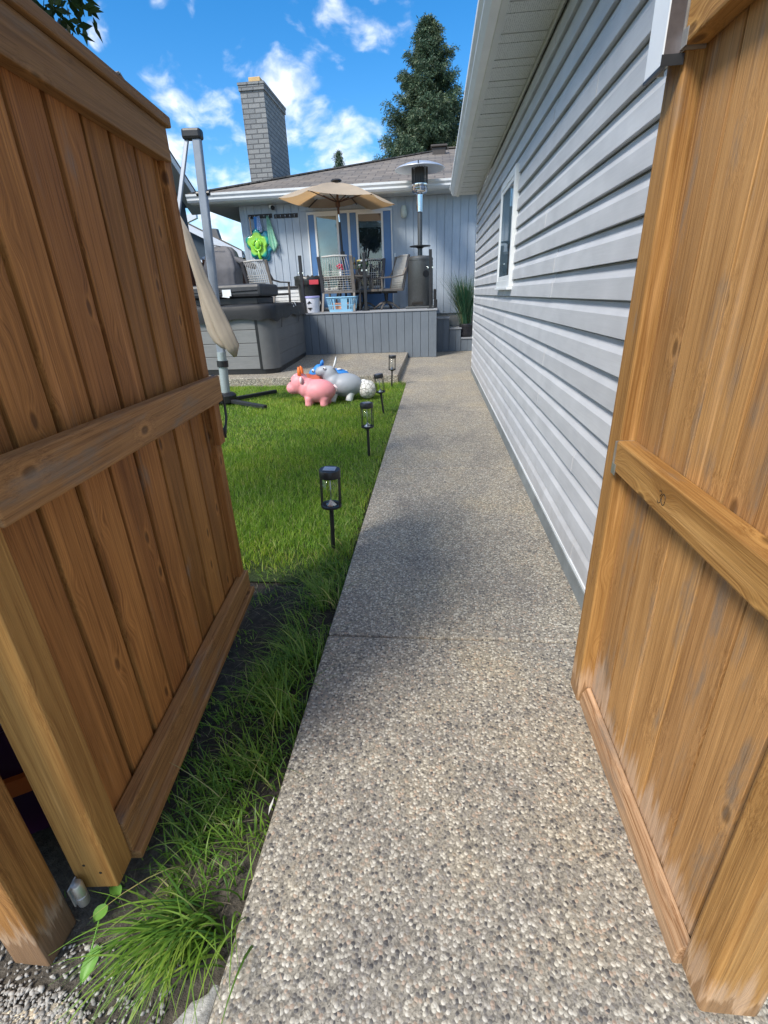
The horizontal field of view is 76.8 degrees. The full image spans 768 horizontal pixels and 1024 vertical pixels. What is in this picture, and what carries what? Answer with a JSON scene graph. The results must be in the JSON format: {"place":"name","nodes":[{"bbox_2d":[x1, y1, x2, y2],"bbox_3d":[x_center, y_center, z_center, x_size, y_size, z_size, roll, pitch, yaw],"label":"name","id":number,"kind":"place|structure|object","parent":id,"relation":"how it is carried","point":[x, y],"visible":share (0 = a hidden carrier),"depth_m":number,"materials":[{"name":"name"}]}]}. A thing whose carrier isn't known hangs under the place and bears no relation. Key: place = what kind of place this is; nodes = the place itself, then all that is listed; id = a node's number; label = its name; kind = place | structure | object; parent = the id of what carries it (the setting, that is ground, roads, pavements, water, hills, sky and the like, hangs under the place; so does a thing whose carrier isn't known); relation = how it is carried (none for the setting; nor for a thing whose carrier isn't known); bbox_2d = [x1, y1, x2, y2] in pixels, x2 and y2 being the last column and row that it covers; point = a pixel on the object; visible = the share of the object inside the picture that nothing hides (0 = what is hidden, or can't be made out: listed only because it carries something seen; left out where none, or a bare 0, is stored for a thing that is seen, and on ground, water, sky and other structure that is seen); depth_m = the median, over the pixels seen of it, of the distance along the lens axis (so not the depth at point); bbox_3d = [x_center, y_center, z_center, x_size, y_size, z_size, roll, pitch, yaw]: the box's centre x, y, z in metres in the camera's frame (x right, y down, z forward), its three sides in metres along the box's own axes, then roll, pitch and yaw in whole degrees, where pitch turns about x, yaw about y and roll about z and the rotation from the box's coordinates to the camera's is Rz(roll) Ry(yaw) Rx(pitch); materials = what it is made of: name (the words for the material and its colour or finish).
{"place":"outdoors","nodes":[
{"label":"outdoors","id":0,"kind":"place"},
{"bbox_2d":[115,71,200,260],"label":"gabled house","id":1,"kind":"structure","parent":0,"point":[188,186],"depth_m":13.90,"materials":[{"name":"white concrete"}]},
{"bbox_2d":[187,213,197,222],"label":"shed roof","id":2,"kind":"structure","parent":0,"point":[190,217],"depth_m":32.19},
{"bbox_2d":[66,568,337,949],"bbox_3d":[-0.520,0.658,1.968,0.562,0.008,1.916,0,24,6],"label":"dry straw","id":3,"kind":"object","parent":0,"point":[217,761],"visible":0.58,"depth_m":1.60,"materials":[{"name":"plant"}]},
{"bbox_2d":[0,388,404,1023],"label":"ground","id":4,"kind":"structure","parent":0,"point":[52,852],"depth_m":1.35,"materials":[{"name":"soil"}]},
{"bbox_2d":[0,724,49,833],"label":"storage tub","id":5,"kind":"object","parent":4,"relation":"on","point":[19,788],"visible":0.08,"depth_m":1.29,"materials":[{"name":"black plastic"}]},
{"bbox_2d":[0,776,75,965],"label":"gate post","id":6,"kind":"object","parent":4,"relation":"on","point":[37,921],"visible":0.98,"depth_m":1.07,"materials":[{"name":"brown wood"}]},
{"bbox_2d":[0,0,254,907],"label":"wooden gate","id":7,"kind":"structure","parent":6,"relation":"attached to","point":[127,590],"depth_m":1.22,"materials":[{"name":"brown wood"}]},
{"bbox_2d":[1,1002,91,1023],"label":"gravel bed","id":8,"kind":"object","parent":4,"relation":"on","point":[31,1015],"visible":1,"depth_m":1.05,"materials":[{"name":"grey gravel"}]},
{"bbox_2d":[0,941,182,1023],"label":"gravel","id":9,"kind":"structure","parent":8,"relation":"on","point":[33,993],"depth_m":1.06,"materials":[{"name":"grey gravel"}]},
{"bbox_2d":[32,0,102,46],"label":"broadleaf tree","id":10,"kind":"object","parent":4,"relation":"on","point":[90,7],"visible":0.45,"depth_m":3.24,"materials":[{"name":"green plant"}]},
{"bbox_2d":[80,884,124,985],"bbox_3d":[-0.664,0.988,1.156,0.045,0.082,0.218,-3,24,-2],"label":"broadleaf weed","id":11,"kind":"object","parent":4,"relation":"on","point":[87,969],"visible":0.89,"depth_m":1.13,"materials":[{"name":"green plant"}]},
{"bbox_2d":[48,859,252,1023],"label":"grass tuft","id":12,"kind":"object","parent":4,"relation":"on","point":[178,938],"visible":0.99,"depth_m":1.09,"materials":[{"name":"green plant"}]},
{"bbox_2d":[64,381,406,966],"bbox_3d":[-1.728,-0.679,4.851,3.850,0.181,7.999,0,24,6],"label":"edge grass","id":13,"kind":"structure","parent":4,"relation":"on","point":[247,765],"depth_m":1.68,"materials":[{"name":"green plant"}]},
{"bbox_2d":[319,466,341,550],"bbox_3d":[-0.299,0.040,2.782,0.119,0.615,0.119,3,25,5],"label":"solar lamp","id":14,"kind":"object","parent":4,"relation":"on","point":[329,473],"visible":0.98,"depth_m":2.70,"materials":[{"name":"black plastic"}]},
{"bbox_2d":[450,0,667,609],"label":"garage","id":15,"kind":"structure","parent":4,"relation":"on","point":[559,119],"depth_m":2.71,"materials":[{"name":"grey plastic"}]},
{"bbox_2d":[494,163,520,289],"bbox_3d":[1.162,-2.631,4.604,0.066,0.947,0.970,0,24,6],"label":"window","id":16,"kind":"structure","parent":15,"relation":"in","point":[509,212],"depth_m":4.43,"materials":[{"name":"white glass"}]},
{"bbox_2d":[643,0,687,85],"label":"downspout","id":17,"kind":"object","parent":15,"relation":"attached to","point":[664,50],"visible":1,"depth_m":1.01,"materials":[{"name":"metal"}]},
{"bbox_2d":[37,0,477,250],"label":"sky","id":18,"kind":"structure","parent":0,"point":[331,64],"materials":[{"name":"blue"}]},
{"bbox_2d":[209,352,407,386],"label":"patio","id":19,"kind":"structure","parent":0,"point":[365,366],"depth_m":9.13,"materials":[{"name":"concrete"}]},
{"bbox_2d":[193,283,305,374],"bbox_3d":[-3.080,-3.757,9.826,2.660,1.498,2.880,0,24,6],"label":"hot tub","id":20,"kind":"object","parent":19,"relation":"on","point":[269,333],"visible":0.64,"depth_m":8.69,"materials":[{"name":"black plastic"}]},
{"bbox_2d":[219,381,405,586],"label":"lawn","id":21,"kind":"structure","parent":0,"point":[255,577],"depth_m":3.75,"materials":[{"name":"green plant"}]},
{"bbox_2d":[188,223,245,267],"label":"house","id":22,"kind":"structure","parent":21,"relation":"on","point":[196,233],"depth_m":22.82,"materials":[{"name":"white concrete"}]},
{"bbox_2d":[188,256,247,285],"bbox_3d":[-4.682,-6.628,15.463,0.217,2.487,15.610,0,24,6],"label":"boundary fence","id":23,"kind":"object","parent":21,"relation":"on","point":[192,274],"visible":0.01,"depth_m":12.79,"materials":[{"name":"brown wood"}]},
{"bbox_2d":[177,128,276,408],"bbox_3d":[-2.341,-3.085,6.399,1.403,3.284,1.257,-6,24,-9],"label":"cantilever umbrella","id":24,"kind":"object","parent":21,"relation":"on","point":[220,331],"visible":0.84,"depth_m":6.25,"materials":[{"name":"beige fabric"}]},
{"bbox_2d":[286,366,337,406],"bbox_3d":[-0.995,-1.738,6.684,0.726,0.536,0.344,2,24,9],"label":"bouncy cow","id":25,"kind":"object","parent":21,"relation":"on","point":[322,392],"visible":1,"depth_m":6.59},
{"bbox_2d":[304,374,322,399],"bbox_3d":[-1.061,-1.847,7.124,0.645,0.367,0.338,0,24,6],"label":"bouncy pig","id":26,"kind":"object","parent":21,"relation":"on","point":[311,376],"visible":0.11,"depth_m":6.99},
{"bbox_2d":[309,360,348,374],"bbox_3d":[-0.820,-2.073,7.436,0.652,0.508,0.364,-1,24,2],"label":"bouncy horse","id":27,"kind":"object","parent":21,"relation":"on","point":[338,370],"visible":0.2,"depth_m":7.33},
{"bbox_2d":[185,76,490,330],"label":"house","id":28,"kind":"structure","parent":21,"relation":"on","point":[308,235],"depth_m":12.03,"materials":[{"name":"wood"}]},
{"bbox_2d":[248,213,271,218],"bbox_3d":[-3.067,-7.297,11.941,0.610,0.090,0.097,0,24,6],"label":"coat rack","id":29,"kind":"object","parent":28,"relation":"attached to","point":[260,216],"visible":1,"depth_m":11.96,"materials":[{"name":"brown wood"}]},
{"bbox_2d":[245,217,272,260],"bbox_3d":[-3.119,-6.812,12.106,0.749,0.985,0.175,0,24,6],"label":"swim float","id":30,"kind":"object","parent":29,"relation":"hanging from","point":[258,246],"visible":0.98,"depth_m":12.11,"materials":[{"name":"teal plastic"}]},
{"bbox_2d":[257,216,261,232],"bbox_3d":[-3.083,-7.106,11.956,0.161,0.355,0.113,6,25,17],"label":"cloth","id":31,"kind":"object","parent":29,"relation":"hanging from","point":[259,226],"visible":1,"depth_m":11.95,"materials":[{"name":"blue fabric"}]},
{"bbox_2d":[266,215,278,251],"bbox_3d":[-2.776,-6.898,12.027,0.244,0.813,0.118,0,24,6],"label":"towel","id":32,"kind":"object","parent":29,"relation":"hanging from","point":[273,243],"visible":1,"depth_m":12.04,"materials":[{"name":"green fabric"}]},
{"bbox_2d":[274,213,297,218],"bbox_3d":[-2.420,-7.275,11.884,0.600,0.090,0.097,0,24,6],"label":"coat rack","id":33,"kind":"object","parent":28,"relation":"attached to","point":[290,215],"visible":1,"depth_m":11.91,"materials":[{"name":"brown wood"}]},
{"bbox_2d":[308,213,350,307],"bbox_3d":[-1.350,-6.314,12.245,0.968,2.105,0.050,0,24,6],"label":"door","id":34,"kind":"structure","parent":28,"relation":"in","point":[324,234],"depth_m":12.08,"materials":[{"name":"blue paint"}]},
{"bbox_2d":[349,211,392,305],"bbox_3d":[-0.308,-6.297,12.116,1.003,2.105,0.102,0,24,6],"label":"door","id":35,"kind":"structure","parent":28,"relation":"in","point":[370,231],"depth_m":12.00,"materials":[{"name":"blue paint"}]},
{"bbox_2d":[401,205,406,217],"bbox_3d":[0.475,-7.186,11.589,0.152,0.260,0.162,0,24,6],"label":"wall lamp","id":36,"kind":"object","parent":28,"relation":"attached to","point":[403,211],"visible":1,"depth_m":11.54,"materials":[{"name":"beige glass"}]},
{"bbox_2d":[331,149,345,166],"bbox_3d":[-3.376,-23.117,40.638,2.916,12.096,3.084,-14,27,-24],"label":"spruce tree","id":37,"kind":"object","parent":21,"relation":"on","point":[339,157],"visible":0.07,"depth_m":38.30,"materials":[{"name":"green plant"}]},
{"bbox_2d":[315,357,364,401],"bbox_3d":[-0.610,-1.905,6.940,0.726,0.622,0.364,-3,24,-2],"label":"bouncy donkey","id":38,"kind":"object","parent":21,"relation":"on","point":[348,385],"visible":0.91,"depth_m":6.83,"materials":[{"name":"grey rubber"}]},
{"bbox_2d":[360,401,373,455],"bbox_3d":[-0.146,-0.700,4.455,0.119,0.616,0.119,-11,26,-20],"label":"solar lamp","id":39,"kind":"object","parent":21,"relation":"on","point":[366,405],"visible":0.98,"depth_m":4.39,"materials":[{"name":"black plastic"}]},
{"bbox_2d":[359,380,375,398],"bbox_3d":[-0.244,-1.774,6.995,0.264,0.264,0.264,-31,29,27],"label":"ball","id":40,"kind":"object","parent":21,"relation":"on","point":[367,389],"visible":0.84,"depth_m":6.90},
{"bbox_2d":[373,373,384,413],"bbox_3d":[-0.029,-1.408,6.028,0.119,0.616,0.119,-18,27,-19],"label":"solar lamp","id":41,"kind":"object","parent":21,"relation":"on","point":[379,376],"visible":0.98,"depth_m":5.95,"materials":[{"name":"black plastic"}]},
{"bbox_2d":[388,355,395,386],"bbox_3d":[0.129,-2.200,7.778,0.119,0.616,0.119,-7,25,-17],"label":"solar lamp","id":42,"kind":"object","parent":21,"relation":"on","point":[392,369],"visible":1,"depth_m":7.70,"materials":[{"name":"black plastic"}]},
{"bbox_2d":[372,12,463,160],"bbox_3d":[2.453,-16.436,25.204,12.418,14.535,11.884,0,24,6],"label":"spruce tree","id":43,"kind":"object","parent":21,"relation":"on","point":[428,118],"visible":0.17,"depth_m":22.82,"materials":[{"name":"green plant"}]},
{"bbox_2d":[208,350,767,1023],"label":"path","id":44,"kind":"structure","parent":0,"point":[446,840],"depth_m":1.40,"materials":[{"name":"concrete"}]},
{"bbox_2d":[173,985,218,1023],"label":"concrete edge","id":45,"kind":"object","parent":44,"relation":"attached to","point":[204,1011],"visible":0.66,"depth_m":1.02,"materials":[{"name":"grey concrete"}]},
{"bbox_2d":[303,308,437,356],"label":"deck","id":46,"kind":"structure","parent":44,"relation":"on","point":[412,332],"depth_m":11.13,"materials":[{"name":"grey wood"}]},
{"bbox_2d":[203,245,255,284],"bbox_3d":[-3.818,-5.747,12.035,1.284,1.541,0.640,0,24,6],"label":"covered grill","id":47,"kind":"object","parent":46,"relation":"on","point":[228,260],"visible":0.48,"depth_m":11.68,"materials":[{"name":"grey fabric"}]},
{"bbox_2d":[240,259,290,301],"bbox_3d":[-2.778,-5.337,11.517,0.833,1.156,0.765,11,27,27],"label":"patio chair","id":48,"kind":"object","parent":46,"relation":"on","point":[248,280],"visible":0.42,"depth_m":11.20,"materials":[{"name":"grey metal"}]},
{"bbox_2d":[272,286,299,301],"bbox_3d":[-2.418,-5.456,12.401,1.210,0.580,0.580,0,24,6],"label":"storage bench","id":49,"kind":"object","parent":46,"relation":"on","point":[295,297],"visible":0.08,"depth_m":12.13,"materials":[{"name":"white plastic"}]},
{"bbox_2d":[298,256,307,312],"bbox_3d":[-1.846,-5.123,10.927,0.140,1.174,0.140,0,24,6],"label":"railing post","id":50,"kind":"object","parent":46,"relation":"on","point":[300,272],"visible":0.74,"depth_m":10.86,"materials":[{"name":"black metal"}]},
{"bbox_2d":[294,275,323,311],"bbox_3d":[-1.786,-5.316,11.800,0.735,0.809,0.738,0,24,6],"label":"rubbish bin","id":51,"kind":"object","parent":46,"relation":"on","point":[312,286],"visible":0.67,"depth_m":11.52,"materials":[{"name":"black plastic"}]},
{"bbox_2d":[305,296,320,312],"bbox_3d":[-1.634,-4.792,11.176,0.388,0.350,0.364,0,24,6],"label":"bucket","id":52,"kind":"object","parent":46,"relation":"on","point":[313,303],"visible":0.96,"depth_m":11.06,"materials":[{"name":"white plastic"}]},
{"bbox_2d":[279,179,394,309],"bbox_3d":[-1.008,-6.129,11.245,2.553,2.690,2.506,0,24,6],"label":"patio umbrella","id":53,"kind":"object","parent":46,"relation":"on","point":[304,197],"visible":0.77,"depth_m":10.99,"materials":[{"name":"beige fabric"}]},
{"bbox_2d":[316,255,360,311],"bbox_3d":[-1.004,-5.229,11.120,0.833,1.156,0.765,2,25,10],"label":"patio chair","id":54,"kind":"object","parent":46,"relation":"on","point":[329,291],"visible":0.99,"depth_m":10.88,"materials":[{"name":"grey metal"}]},
{"bbox_2d":[326,296,357,311],"bbox_3d":[-0.956,-4.782,11.143,0.718,0.318,0.458,0,24,6],"label":"laundry basket","id":55,"kind":"object","parent":46,"relation":"on","point":[343,302],"visible":0.9,"depth_m":10.99,"materials":[{"name":"blue plastic"}]},
{"bbox_2d":[332,303,348,309],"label":"folded cloths","id":56,"kind":"object","parent":55,"relation":"in","point":[337,307],"visible":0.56,"depth_m":11.07,"materials":[{"name":"fabric"}]},
{"bbox_2d":[319,275,370,309],"bbox_3d":[-0.914,-5.287,11.726,1.240,0.751,1.240,0,24,6],"label":"dining table","id":57,"kind":"object","parent":46,"relation":"on","point":[350,285],"visible":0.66,"depth_m":11.50,"materials":[{"name":"black metal"}]},
{"bbox_2d":[356,259,367,274],"bbox_3d":[-0.497,-5.639,11.158,0.285,0.324,0.272,0,24,6],"label":"flower pot","id":58,"kind":"object","parent":57,"relation":"on","point":[360,269],"visible":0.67,"depth_m":11.13,"materials":[{"name":"multicoloured"}]},
{"bbox_2d":[343,258,385,309],"bbox_3d":[-0.464,-5.603,11.909,0.833,1.156,0.765,9,27,24],"label":"swivel chair","id":59,"kind":"object","parent":46,"relation":"on","point":[382,273],"visible":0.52,"depth_m":11.96,"materials":[{"name":"black metal"}]},
{"bbox_2d":[361,252,369,310],"bbox_3d":[-0.423,-5.115,10.783,0.140,1.174,0.140,0,24,6],"label":"railing post","id":60,"kind":"object","parent":46,"relation":"on","point":[364,270],"visible":1,"depth_m":10.75,"materials":[{"name":"black metal"}]},
{"bbox_2d":[368,254,409,309],"bbox_3d":[0.119,-5.387,11.374,0.765,1.156,0.833,-11,26,-20],"label":"swivel chair","id":61,"kind":"object","parent":46,"relation":"on","point":[400,263],"visible":1,"depth_m":11.33,"materials":[{"name":"grey fabric"}]},
{"bbox_2d":[395,160,444,308],"bbox_3d":[0.807,-6.132,10.864,1.070,2.873,1.077,0,24,6],"label":"patio heater","id":62,"kind":"object","parent":46,"relation":"on","point":[419,171],"visible":0.97,"depth_m":10.81,"materials":[{"name":"grey paint"}]},
{"bbox_2d":[427,249,433,308],"bbox_3d":[1.020,-5.106,10.637,0.140,1.174,0.140,0,24,6],"label":"railing post","id":63,"kind":"object","parent":46,"relation":"on","point":[430,267],"visible":1,"depth_m":10.60,"materials":[{"name":"black metal"}]},
{"bbox_2d":[433,289,436,307],"bbox_3d":[1.196,-4.983,11.292,0.090,0.397,0.400,0,24,6],"label":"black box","id":64,"kind":"object","parent":46,"relation":"on","point":[434,298],"visible":0.98,"depth_m":11.13,"materials":[{"name":"plastic"}]},
{"bbox_2d":[436,316,471,351],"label":"deck steps","id":65,"kind":"structure","parent":44,"relation":"on","point":[449,338],"depth_m":12.00,"materials":[{"name":"grey wood"}]},
{"bbox_2d":[436,272,474,336],"bbox_3d":[1.840,-5.070,11.823,1.406,1.499,1.700,0,24,6],"label":"planter","id":66,"kind":"object","parent":65,"relation":"on","point":[463,301],"visible":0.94,"depth_m":11.72,"materials":[{"name":"green plant"}]},
{"bbox_2d":[571,0,767,1016],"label":"wooden fence","id":67,"kind":"object","parent":44,"relation":"on","point":[669,680],"visible":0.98,"depth_m":1.01,"materials":[{"name":"brown wood"}]}
]}

